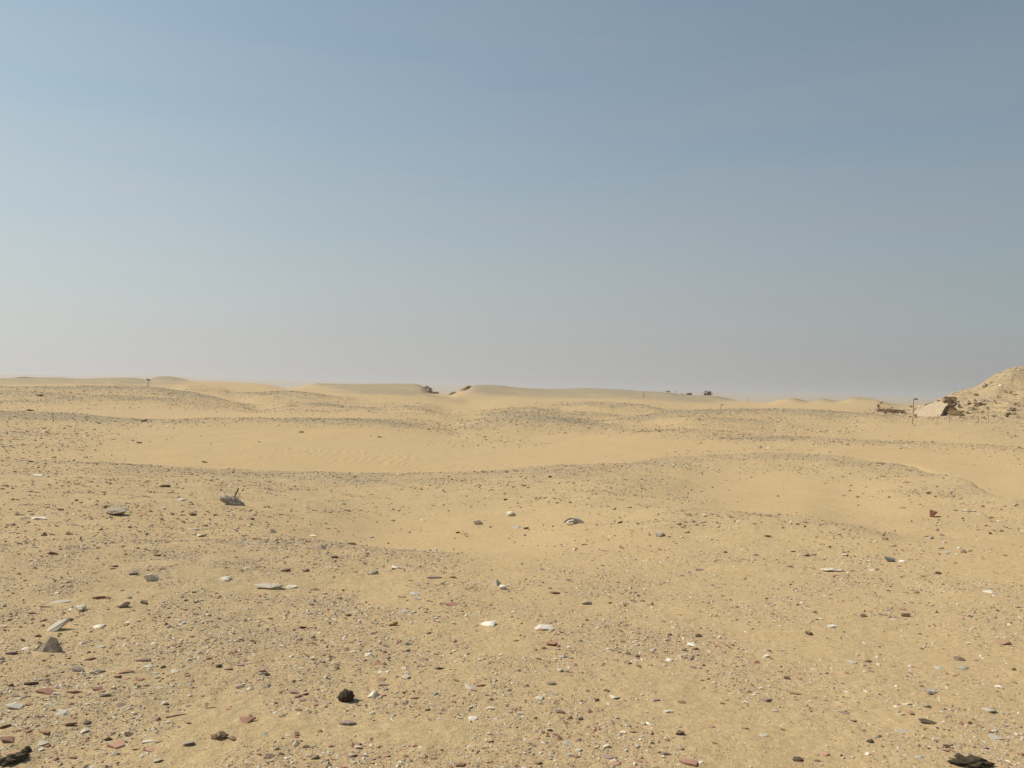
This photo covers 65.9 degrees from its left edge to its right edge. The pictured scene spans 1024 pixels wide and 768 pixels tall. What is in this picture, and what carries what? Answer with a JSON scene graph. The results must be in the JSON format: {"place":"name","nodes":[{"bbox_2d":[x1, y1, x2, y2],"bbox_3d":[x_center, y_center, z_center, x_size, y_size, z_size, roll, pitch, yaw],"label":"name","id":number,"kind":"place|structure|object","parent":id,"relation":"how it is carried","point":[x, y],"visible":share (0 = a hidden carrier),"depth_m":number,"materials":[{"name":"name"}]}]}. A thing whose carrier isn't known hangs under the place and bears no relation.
{"place":"outdoors","nodes":[
{"label":"outdoors","id":0,"kind":"place"},
{"bbox_2d":[492,580,500,585],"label":"rock","id":1,"kind":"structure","parent":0,"point":[496,583],"depth_m":6.70,"materials":[{"name":"white stone"}]},
{"bbox_2d":[0,366,1023,767],"bbox_3d":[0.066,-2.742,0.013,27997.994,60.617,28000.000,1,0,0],"label":"ground","id":2,"kind":"structure","parent":0,"point":[286,448],"depth_m":7.49,"materials":[{"name":"beige sand"}]},
{"bbox_2d":[0,736,13,742],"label":"pottery sherd","id":3,"kind":"object","parent":2,"relation":"on","point":[8,739],"visible":1,"depth_m":3.43,"materials":[{"name":"orange ceramic"}]},
{"bbox_2d":[5,702,23,708],"bbox_3d":[-2.381,1.546,3.789,0.092,0.027,0.066,6,-10,23],"label":"limestone flake","id":4,"kind":"object","parent":2,"relation":"on","point":[15,705],"visible":0.99,"depth_m":3.78,"materials":[{"name":"white stone"}]},
{"bbox_2d":[0,751,30,766],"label":"dark lump","id":5,"kind":"object","parent":2,"relation":"on","point":[13,759],"visible":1,"depth_m":3.28,"materials":[{"name":"brown stone"}]},
{"bbox_2d":[21,746,31,752],"bbox_3d":[-2.064,1.556,3.361,0.034,0.027,0.042,1,0,44],"label":"dark lump","id":6,"kind":"object","parent":2,"relation":"on","point":[28,749],"visible":0.83,"depth_m":3.36,"materials":[{"name":"black stone"}]},
{"bbox_2d":[32,517,45,519],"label":"limestone flake","id":7,"kind":"object","parent":2,"relation":"on","point":[40,518],"visible":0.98,"depth_m":9.33,"materials":[{"name":"white stone"}]},
{"bbox_2d":[37,740,48,745],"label":"limestone flake","id":8,"kind":"object","parent":2,"relation":"on","point":[41,743],"visible":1,"depth_m":3.43,"materials":[{"name":"white stone"}]},
{"bbox_2d":[38,730,49,733],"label":"pottery sherd","id":9,"kind":"object","parent":2,"relation":"on","point":[45,731],"visible":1,"depth_m":3.52,"materials":[{"name":"ceramic"}]},
{"bbox_2d":[36,687,55,694],"bbox_3d":[-2.336,1.549,3.974,0.105,0.015,0.065,9,-1,9],"label":"pottery sherd","id":10,"kind":"object","parent":2,"relation":"on","point":[47,691],"visible":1,"depth_m":3.96,"materials":[{"name":"ceramic"}]},
{"bbox_2d":[35,636,62,652],"bbox_3d":[-2.697,1.512,4.604,0.153,0.088,0.079,1,0,0],"label":"pointed rock","id":11,"kind":"object","parent":2,"relation":"on","point":[49,644],"visible":1,"depth_m":4.59,"materials":[{"name":"grey stone"}]},
{"bbox_2d":[47,619,69,630],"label":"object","id":12,"kind":"object","parent":2,"relation":"on","point":[57,625],"visible":1,"depth_m":5.00,"materials":[{"name":"beige stone"}]},
{"bbox_2d":[50,599,70,603],"bbox_3d":[-3.190,1.539,5.587,0.140,0.017,0.077,2,0,-30],"label":"limestone flake","id":13,"kind":"object","parent":2,"relation":"on","point":[59,601],"visible":1,"depth_m":5.57,"materials":[{"name":"beige stone"}]},
{"bbox_2d":[56,709,69,714],"bbox_3d":[-2.098,1.546,3.708,0.072,0.017,0.057,12,8,-15],"label":"limestone flake","id":14,"kind":"object","parent":2,"relation":"on","point":[62,712],"visible":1,"depth_m":3.70,"materials":[{"name":"white stone"}]},
{"bbox_2d":[61,722,76,725],"bbox_3d":[-2.031,1.557,3.615,0.079,0.010,0.041,-7,-17,-4],"label":"pottery sherd","id":15,"kind":"object","parent":2,"relation":"on","point":[71,723],"visible":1,"depth_m":3.61,"materials":[{"name":"brown ceramic"}]},
{"bbox_2d":[66,690,81,692],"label":"pottery sherd","id":16,"kind":"object","parent":2,"relation":"on","point":[74,691],"visible":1,"depth_m":3.98,"materials":[{"name":"brown ceramic"}]},
{"bbox_2d":[70,666,83,671],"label":"grey stone","id":17,"kind":"object","parent":2,"relation":"on","point":[77,668],"visible":1,"depth_m":4.29,"materials":[{"name":"grey stone"}]},
{"bbox_2d":[75,604,85,611],"bbox_3d":[-2.937,1.528,5.374,0.079,0.046,0.070,3,8,16],"label":"limestone rock","id":18,"kind":"object","parent":2,"relation":"on","point":[79,608],"visible":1,"depth_m":5.36,"materials":[{"name":"beige stone"}]},
{"bbox_2d":[83,720,91,724],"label":"dark stone","id":19,"kind":"object","parent":2,"relation":"on","point":[85,722],"visible":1,"depth_m":3.64,"materials":[{"name":"stone"}]},
{"bbox_2d":[92,687,102,690],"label":"pottery sherd","id":20,"kind":"object","parent":2,"relation":"on","point":[96,688],"visible":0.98,"depth_m":4.01,"materials":[{"name":"brown ceramic"}]},
{"bbox_2d":[92,624,105,628],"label":"limestone flake","id":21,"kind":"object","parent":2,"relation":"on","point":[99,626],"visible":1,"depth_m":5.08,"materials":[{"name":"white stone"}]},
{"bbox_2d":[99,693,110,696],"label":"grey stone","id":22,"kind":"object","parent":2,"relation":"on","point":[104,694],"visible":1,"depth_m":3.92,"materials":[{"name":"grey stone"}]},
{"bbox_2d":[107,739,124,748],"bbox_3d":[-1.724,1.571,3.446,0.076,0.012,0.065,4,12,-6],"label":"pottery sherd","id":23,"kind":"object","parent":2,"relation":"on","point":[119,743],"visible":1,"depth_m":3.44,"materials":[{"name":"ceramic"}]},
{"bbox_2d":[105,507,127,514],"bbox_3d":[-5.160,1.660,10.305,0.264,0.105,0.164,-1,0,-6],"label":"tan slab","id":24,"kind":"object","parent":2,"relation":"on","point":[118,511],"depth_m":10.26,"materials":[{"name":"stone"}]},
{"bbox_2d":[116,702,125,707],"bbox_3d":[-1.893,1.558,3.826,0.049,0.008,0.037,13,23,1],"label":"pottery sherd","id":25,"kind":"object","parent":2,"relation":"on","point":[120,704],"visible":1,"depth_m":3.83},
{"bbox_2d":[119,602,129,607],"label":"dark stone","id":26,"kind":"object","parent":2,"relation":"on","point":[124,604],"visible":0.99,"depth_m":5.49,"materials":[{"name":"stone"}]},
{"bbox_2d":[118,670,130,673],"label":"pottery sherd","id":27,"kind":"object","parent":2,"relation":"on","point":[124,671],"visible":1,"depth_m":4.24,"materials":[{"name":"brown ceramic"}]},
{"bbox_2d":[124,732,133,735],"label":"dark stone","id":28,"kind":"object","parent":2,"relation":"on","point":[128,733],"visible":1,"depth_m":3.54,"materials":[{"name":"brown stone"}]},
{"bbox_2d":[136,658,150,661],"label":"pottery sherd","id":29,"kind":"object","parent":2,"relation":"on","point":[145,660],"visible":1,"depth_m":4.43,"materials":[{"name":"brown ceramic"}]},
{"bbox_2d":[143,747,155,751],"bbox_3d":[-1.557,1.572,3.397,0.054,0.009,0.037,7,0,7],"label":"pottery sherd","id":30,"kind":"object","parent":2,"relation":"on","point":[149,749],"visible":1,"depth_m":3.39,"materials":[{"name":"ceramic"}]},
{"bbox_2d":[144,574,159,580],"bbox_3d":[-2.865,1.552,6.319,0.106,0.082,0.120,1,0,3],"label":"limestone rock","id":31,"kind":"object","parent":2,"relation":"on","point":[150,577],"visible":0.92,"depth_m":6.28,"materials":[{"name":"beige stone"}]},
{"bbox_2d":[165,714,186,717],"bbox_3d":[-1.581,1.568,3.737,0.110,0.011,0.020,9,-9,-31],"label":"dry stick","id":32,"kind":"object","parent":2,"relation":"on","point":[174,715],"visible":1,"depth_m":3.72,"materials":[{"name":"brown wood"}]},
{"bbox_2d":[182,741,194,745],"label":"grey stone","id":33,"kind":"object","parent":2,"relation":"on","point":[188,743],"visible":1,"depth_m":3.44,"materials":[{"name":"grey stone"}]},
{"bbox_2d":[210,730,228,739],"bbox_3d":[-1.298,1.556,3.508,0.083,0.032,0.059,8,7,-6],"label":"gnarled lump","id":34,"kind":"object","parent":2,"relation":"on","point":[221,735],"visible":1,"depth_m":3.50,"materials":[{"name":"brown stone"}]},
{"bbox_2d":[219,575,231,580],"bbox_3d":[-2.343,1.586,6.428,0.102,0.031,0.112,-5,4,-2],"label":"limestone flake","id":35,"kind":"object","parent":2,"relation":"on","point":[226,578],"visible":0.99,"depth_m":6.41,"materials":[{"name":"white stone"}]},
{"bbox_2d":[219,488,244,505],"bbox_3d":[-4.414,1.829,12.509,0.454,0.362,0.271,1,0,0],"label":"rock","id":36,"kind":"object","parent":2,"relation":"on","point":[226,499],"visible":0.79,"depth_m":12.44,"materials":[{"name":"grey stone"}]},
{"bbox_2d":[235,684,243,688],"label":"grey stone","id":37,"kind":"object","parent":2,"relation":"on","point":[240,686],"visible":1,"depth_m":4.10,"materials":[{"name":"grey stone"}]},
{"bbox_2d":[240,717,255,722],"bbox_3d":[-1.231,1.572,3.672,0.074,0.014,0.060,4,19,-11],"label":"pottery sherd","id":38,"kind":"object","parent":2,"relation":"on","point":[246,719],"visible":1,"depth_m":3.68,"materials":[{"name":"pink ceramic"}]},
{"bbox_2d":[254,583,283,588],"bbox_3d":[-1.921,1.593,6.240,0.222,0.052,0.103,1,0,12],"label":"limestone slab","id":39,"kind":"object","parent":2,"relation":"on","point":[270,585],"depth_m":6.21,"materials":[{"name":"white stone"}]},
{"bbox_2d":[289,690,299,693],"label":"pottery sherd","id":40,"kind":"object","parent":2,"relation":"on","point":[294,692],"visible":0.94,"depth_m":4.07,"materials":[{"name":"brown ceramic"}]},
{"bbox_2d":[310,754,318,758],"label":"brown stone","id":41,"kind":"object","parent":2,"relation":"on","point":[313,756],"visible":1,"depth_m":3.35,"materials":[{"name":"brown stone"}]},
{"bbox_2d":[315,545,325,548],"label":"limestone rock","id":42,"kind":"object","parent":2,"relation":"on","point":[320,547],"visible":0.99,"depth_m":7.97,"materials":[{"name":"beige stone"}]},
{"bbox_2d":[338,688,354,701],"bbox_3d":[-0.837,1.573,3.993,0.084,0.056,0.075,7,-2,-17],"label":"rock","id":43,"kind":"object","parent":2,"relation":"on","point":[345,695],"visible":1,"depth_m":3.97,"materials":[{"name":"brown stone"}]},
{"bbox_2d":[339,720,355,724],"bbox_3d":[-0.773,1.593,3.714,0.086,0.013,0.064,0,-11,3],"label":"pottery sherd","id":44,"kind":"object","parent":2,"relation":"on","point":[348,722],"visible":1,"depth_m":3.70,"materials":[{"name":"pink ceramic"}]},
{"bbox_2d":[364,652,372,656],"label":"limestone rock","id":45,"kind":"object","parent":2,"relation":"on","point":[368,654],"visible":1,"depth_m":4.68,"materials":[{"name":"white stone"}]},
{"bbox_2d":[367,570,378,574],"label":"grey stone","id":46,"kind":"object","parent":2,"relation":"on","point":[373,572],"visible":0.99,"depth_m":6.92,"materials":[{"name":"beige stone"}]},
{"bbox_2d":[368,690,378,697],"bbox_3d":[-0.713,1.594,4.055,0.053,0.039,0.058,6,-4,10],"label":"limestone rock","id":47,"kind":"object","parent":2,"relation":"on","point":[373,694],"visible":1,"depth_m":4.05,"materials":[{"name":"beige stone"}]},
{"bbox_2d":[402,673,409,678],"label":"limestone rock","id":48,"kind":"object","parent":2,"relation":"on","point":[405,676],"visible":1,"depth_m":4.29,"materials":[{"name":"beige stone"}]},
{"bbox_2d":[410,592,420,594],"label":"limestone flake","id":49,"kind":"object","parent":2,"relation":"on","point":[415,593],"visible":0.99,"depth_m":6.23,"materials":[{"name":"beige stone"}]},
{"bbox_2d":[423,385,433,393],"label":"rock crag","id":50,"kind":"structure","parent":2,"relation":"on","point":[428,388],"depth_m":292.89,"materials":[{"name":"brown stone"}]},
{"bbox_2d":[426,575,441,578],"bbox_3d":[-0.675,1.683,6.869,0.137,0.022,0.086,2,-3,4],"label":"pottery sherd","id":51,"kind":"object","parent":2,"relation":"on","point":[432,577],"visible":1,"depth_m":6.84,"materials":[{"name":"beige ceramic"}]},
{"bbox_2d":[445,602,458,605],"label":"pottery sherd","id":52,"kind":"object","parent":2,"relation":"on","point":[451,604],"visible":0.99,"depth_m":5.95,"materials":[{"name":"brown ceramic"}]},
{"bbox_2d":[456,763,466,766],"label":"pottery sherd","id":53,"kind":"object","parent":2,"relation":"on","point":[460,764],"visible":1,"depth_m":3.33,"materials":[{"name":"brown ceramic"}]},
{"bbox_2d":[461,385,470,390],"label":"rock crag","id":54,"kind":"structure","parent":2,"relation":"on","point":[466,387],"depth_m":294.81,"materials":[{"name":"beige stone"}]},
{"bbox_2d":[465,683,474,688],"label":"limestone flake","id":55,"kind":"object","parent":2,"relation":"on","point":[468,686],"visible":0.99,"depth_m":4.19,"materials":[{"name":"beige stone"}]},
{"bbox_2d":[468,716,477,719],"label":"limestone flake","id":56,"kind":"object","parent":2,"relation":"on","point":[473,717],"visible":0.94,"depth_m":3.79,"materials":[{"name":"white stone"}]},
{"bbox_2d":[474,520,482,524],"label":"limestone rock","id":57,"kind":"object","parent":2,"relation":"on","point":[477,522],"visible":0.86,"depth_m":12.44,"materials":[{"name":"beige stone"}]},
{"bbox_2d":[481,620,495,626],"bbox_3d":[-0.171,1.660,5.457,0.112,0.034,0.123,-8,-2,10],"label":"limestone flake","id":58,"kind":"object","parent":2,"relation":"on","point":[490,623],"visible":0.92,"depth_m":5.44,"materials":[{"name":"white stone"}]},
{"bbox_2d":[499,584,506,589],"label":"limestone rock","id":59,"kind":"object","parent":2,"relation":"on","point":[502,587],"visible":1,"depth_m":6.56,"materials":[{"name":"beige stone"}]},
{"bbox_2d":[506,511,515,515],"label":"limestone rock","id":60,"kind":"object","parent":2,"relation":"on","point":[510,513],"visible":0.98,"depth_m":13.21,"materials":[{"name":"white stone"}]},
{"bbox_2d":[0,368,1023,469],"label":"stone litter","id":61,"kind":"object","parent":2,"relation":"on","point":[519,416],"visible":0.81,"depth_m":53.87,"materials":[{"name":"beige stone"}]},
{"bbox_2d":[0,453,1023,559],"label":"stone litter","id":62,"kind":"object","parent":2,"relation":"on","point":[372,536],"visible":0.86,"depth_m":13.49,"materials":[{"name":"brown stone"}]},
{"bbox_2d":[535,624,552,629],"bbox_3d":[0.196,1.668,5.401,0.155,0.036,0.122,-9,12,-14],"label":"limestone flake","id":63,"kind":"object","parent":2,"relation":"on","point":[545,626],"visible":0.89,"depth_m":5.38,"materials":[{"name":"white stone"}]},
{"bbox_2d":[546,681,555,684],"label":"pottery sherd","id":64,"kind":"object","parent":2,"relation":"on","point":[550,682],"visible":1,"depth_m":4.27,"materials":[{"name":"brown ceramic"}]},
{"bbox_2d":[545,640,557,644],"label":"red brown rock","id":65,"kind":"object","parent":2,"relation":"on","point":[553,642],"visible":1,"depth_m":5.03,"materials":[{"name":"stone"}]},
{"bbox_2d":[564,518,583,523],"bbox_3d":[0.920,2.033,11.675,0.338,0.119,0.189,1,0,-20],"label":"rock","id":66,"kind":"object","parent":2,"relation":"on","point":[574,520],"visible":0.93,"depth_m":11.65,"materials":[{"name":"grey stone"}]},
{"bbox_2d":[582,600,591,604],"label":"grey stone","id":67,"kind":"object","parent":2,"relation":"on","point":[586,602],"visible":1,"depth_m":6.20,"materials":[{"name":"beige stone"}]},
{"bbox_2d":[602,754,613,758],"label":"pottery sherd","id":68,"kind":"object","parent":2,"relation":"on","point":[606,756],"visible":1,"depth_m":3.43,"materials":[{"name":"pink ceramic"}]},
{"bbox_2d":[610,761,619,765],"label":"pottery sherd","id":69,"kind":"object","parent":2,"relation":"on","point":[615,763],"visible":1,"depth_m":3.37,"materials":[{"name":"ceramic"}]},
{"bbox_2d":[655,531,664,536],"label":"limestone rock","id":70,"kind":"object","parent":2,"relation":"on","point":[659,534],"visible":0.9,"depth_m":9.63,"materials":[{"name":"beige stone"}]},
{"bbox_2d":[676,730,684,734],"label":"dark stone","id":71,"kind":"object","parent":2,"relation":"on","point":[679,732],"visible":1,"depth_m":3.67,"materials":[{"name":"stone"}]},
{"bbox_2d":[679,758,697,766],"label":"pottery sherd","id":72,"kind":"object","parent":2,"relation":"on","point":[690,762],"visible":1,"depth_m":3.39,"materials":[{"name":"ceramic"}]},
{"bbox_2d":[687,642,696,646],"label":"limestone flake","id":73,"kind":"object","parent":2,"relation":"on","point":[691,644],"visible":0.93,"depth_m":5.12,"materials":[{"name":"white stone"}]},
{"bbox_2d":[703,391,712,394],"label":"guard hut","id":74,"kind":"object","parent":2,"relation":"on","point":[707,392],"visible":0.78,"depth_m":462.76,"materials":[{"name":"grey"}]},
{"bbox_2d":[759,698,771,700],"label":"pottery sherd","id":75,"kind":"object","parent":2,"relation":"on","point":[765,699],"visible":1,"depth_m":4.17,"materials":[{"name":"ceramic"}]},
{"bbox_2d":[792,756,803,761],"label":"dark stone","id":76,"kind":"object","parent":2,"relation":"on","point":[796,758],"visible":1,"depth_m":3.46,"materials":[{"name":"stone"}]},
{"bbox_2d":[820,752,829,755],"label":"pottery sherd","id":77,"kind":"object","parent":2,"relation":"on","point":[824,753],"visible":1,"depth_m":3.53,"materials":[{"name":"ceramic"}]},
{"bbox_2d":[826,624,837,627],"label":"limestone flake","id":78,"kind":"object","parent":2,"relation":"on","point":[832,625],"visible":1,"depth_m":5.67,"materials":[{"name":"beige stone"}]},
{"bbox_2d":[821,568,845,570],"bbox_3d":[3.122,1.807,7.690,0.242,0.034,0.076,2,0,7],"label":"limestone streak","id":79,"kind":"object","parent":2,"relation":"on","point":[831,569],"visible":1,"depth_m":7.67,"materials":[{"name":"white stone"}]},
{"bbox_2d":[884,556,894,561],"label":"blue grey stone","id":80,"kind":"object","parent":2,"relation":"on","point":[889,559],"visible":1,"depth_m":7.94,"materials":[{"name":"stone"}]},
{"bbox_2d":[876,408,906,413],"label":"trench wall","id":81,"kind":"structure","parent":2,"relation":"on","point":[889,411],"depth_m":89.88,"materials":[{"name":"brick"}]},
{"bbox_2d":[895,730,907,732],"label":"limestone flake","id":82,"kind":"object","parent":2,"relation":"on","point":[902,731],"visible":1,"depth_m":3.79,"materials":[{"name":"beige stone"}]},
{"bbox_2d":[901,613,910,616],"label":"brown stone","id":83,"kind":"object","parent":2,"relation":"on","point":[906,614],"visible":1,"depth_m":6.00,"materials":[{"name":"brown stone"}]},
{"bbox_2d":[912,398,917,423],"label":"red pole","id":84,"kind":"object","parent":2,"relation":"on","point":[913,407],"visible":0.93,"depth_m":51.66,"materials":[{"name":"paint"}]},
{"bbox_2d":[919,718,936,723],"bbox_3d":[2.050,1.664,3.898,0.088,0.019,0.038,8,10,20],"label":"dark slab","id":85,"kind":"object","parent":2,"relation":"on","point":[924,720],"depth_m":3.89,"materials":[{"name":"stone"}]},
{"bbox_2d":[924,688,938,692],"bbox_3d":[2.313,1.694,4.351,0.085,0.022,0.047,1,0,-23],"label":"limestone flake","id":86,"kind":"object","parent":2,"relation":"on","point":[932,690],"visible":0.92,"depth_m":4.35,"materials":[{"name":"beige stone"}]},
{"bbox_2d":[930,510,937,516],"bbox_3d":[6.462,1.986,12.107,0.110,0.127,0.134,1,0,32],"label":"red block","id":87,"kind":"object","parent":2,"relation":"on","point":[932,513],"depth_m":12.07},
{"bbox_2d":[911,397,964,416],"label":"ruined wall","id":88,"kind":"structure","parent":2,"relation":"on","point":[945,407],"depth_m":75.21,"materials":[{"name":"stone"}]},
{"bbox_2d":[864,366,1023,418],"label":"hill rubble","id":89,"kind":"object","parent":2,"relation":"on","point":[990,383],"visible":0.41,"depth_m":86.95,"materials":[{"name":"stone"}]},
{"bbox_2d":[953,656,964,660],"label":"dark stone","id":90,"kind":"object","parent":2,"relation":"on","point":[957,658],"visible":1,"depth_m":4.93,"materials":[{"name":"brown stone"}]},
{"bbox_2d":[957,664,968,669],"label":"grey stone","id":91,"kind":"object","parent":2,"relation":"on","point":[962,667],"visible":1,"depth_m":4.78,"materials":[{"name":"beige stone"}]},
{"bbox_2d":[947,753,994,767],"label":"dark lump","id":92,"kind":"object","parent":2,"relation":"on","point":[969,761],"visible":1,"depth_m":3.42,"materials":[{"name":"stone"}]},
{"bbox_2d":[974,400,985,404],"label":"rock ledge","id":93,"kind":"object","parent":2,"relation":"on","point":[978,403],"visible":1,"depth_m":83.41,"materials":[{"name":"beige stone"}]},
{"bbox_2d":[982,707,995,711],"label":"limestone flake","id":94,"kind":"object","parent":2,"relation":"on","point":[988,709],"visible":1,"depth_m":4.08,"materials":[{"name":"beige stone"}]},
{"bbox_2d":[983,590,994,593],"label":"limestone flake","id":95,"kind":"object","parent":2,"relation":"on","point":[989,591],"visible":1,"depth_m":6.75,"materials":[{"name":"beige stone"}]},
{"bbox_2d":[988,733,1003,739],"bbox_3d":[2.280,1.671,3.735,0.062,0.018,0.060,3,6,-13],"label":"limestone flake","id":96,"kind":"object","parent":2,"relation":"on","point":[993,736],"visible":1,"depth_m":3.73,"materials":[{"name":"beige stone"}]},
{"bbox_2d":[993,639,1010,644],"bbox_3d":[3.282,1.731,5.293,0.105,0.033,0.082,1,0,28],"label":"brown stone","id":97,"kind":"object","parent":2,"relation":"on","point":[1001,642],"visible":1,"depth_m":5.29,"materials":[{"name":"brown stone"}]},
{"bbox_2d":[0,538,1023,767],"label":"gravel","id":98,"kind":"structure","parent":0,"point":[423,762],"depth_m":4.68,"materials":[{"name":"beige gravel"}]},
{"bbox_2d":[0,0,1023,396],"label":"sky","id":99,"kind":"structure","parent":0,"point":[728,196],"materials":[{"name":"blue"}]}
]}

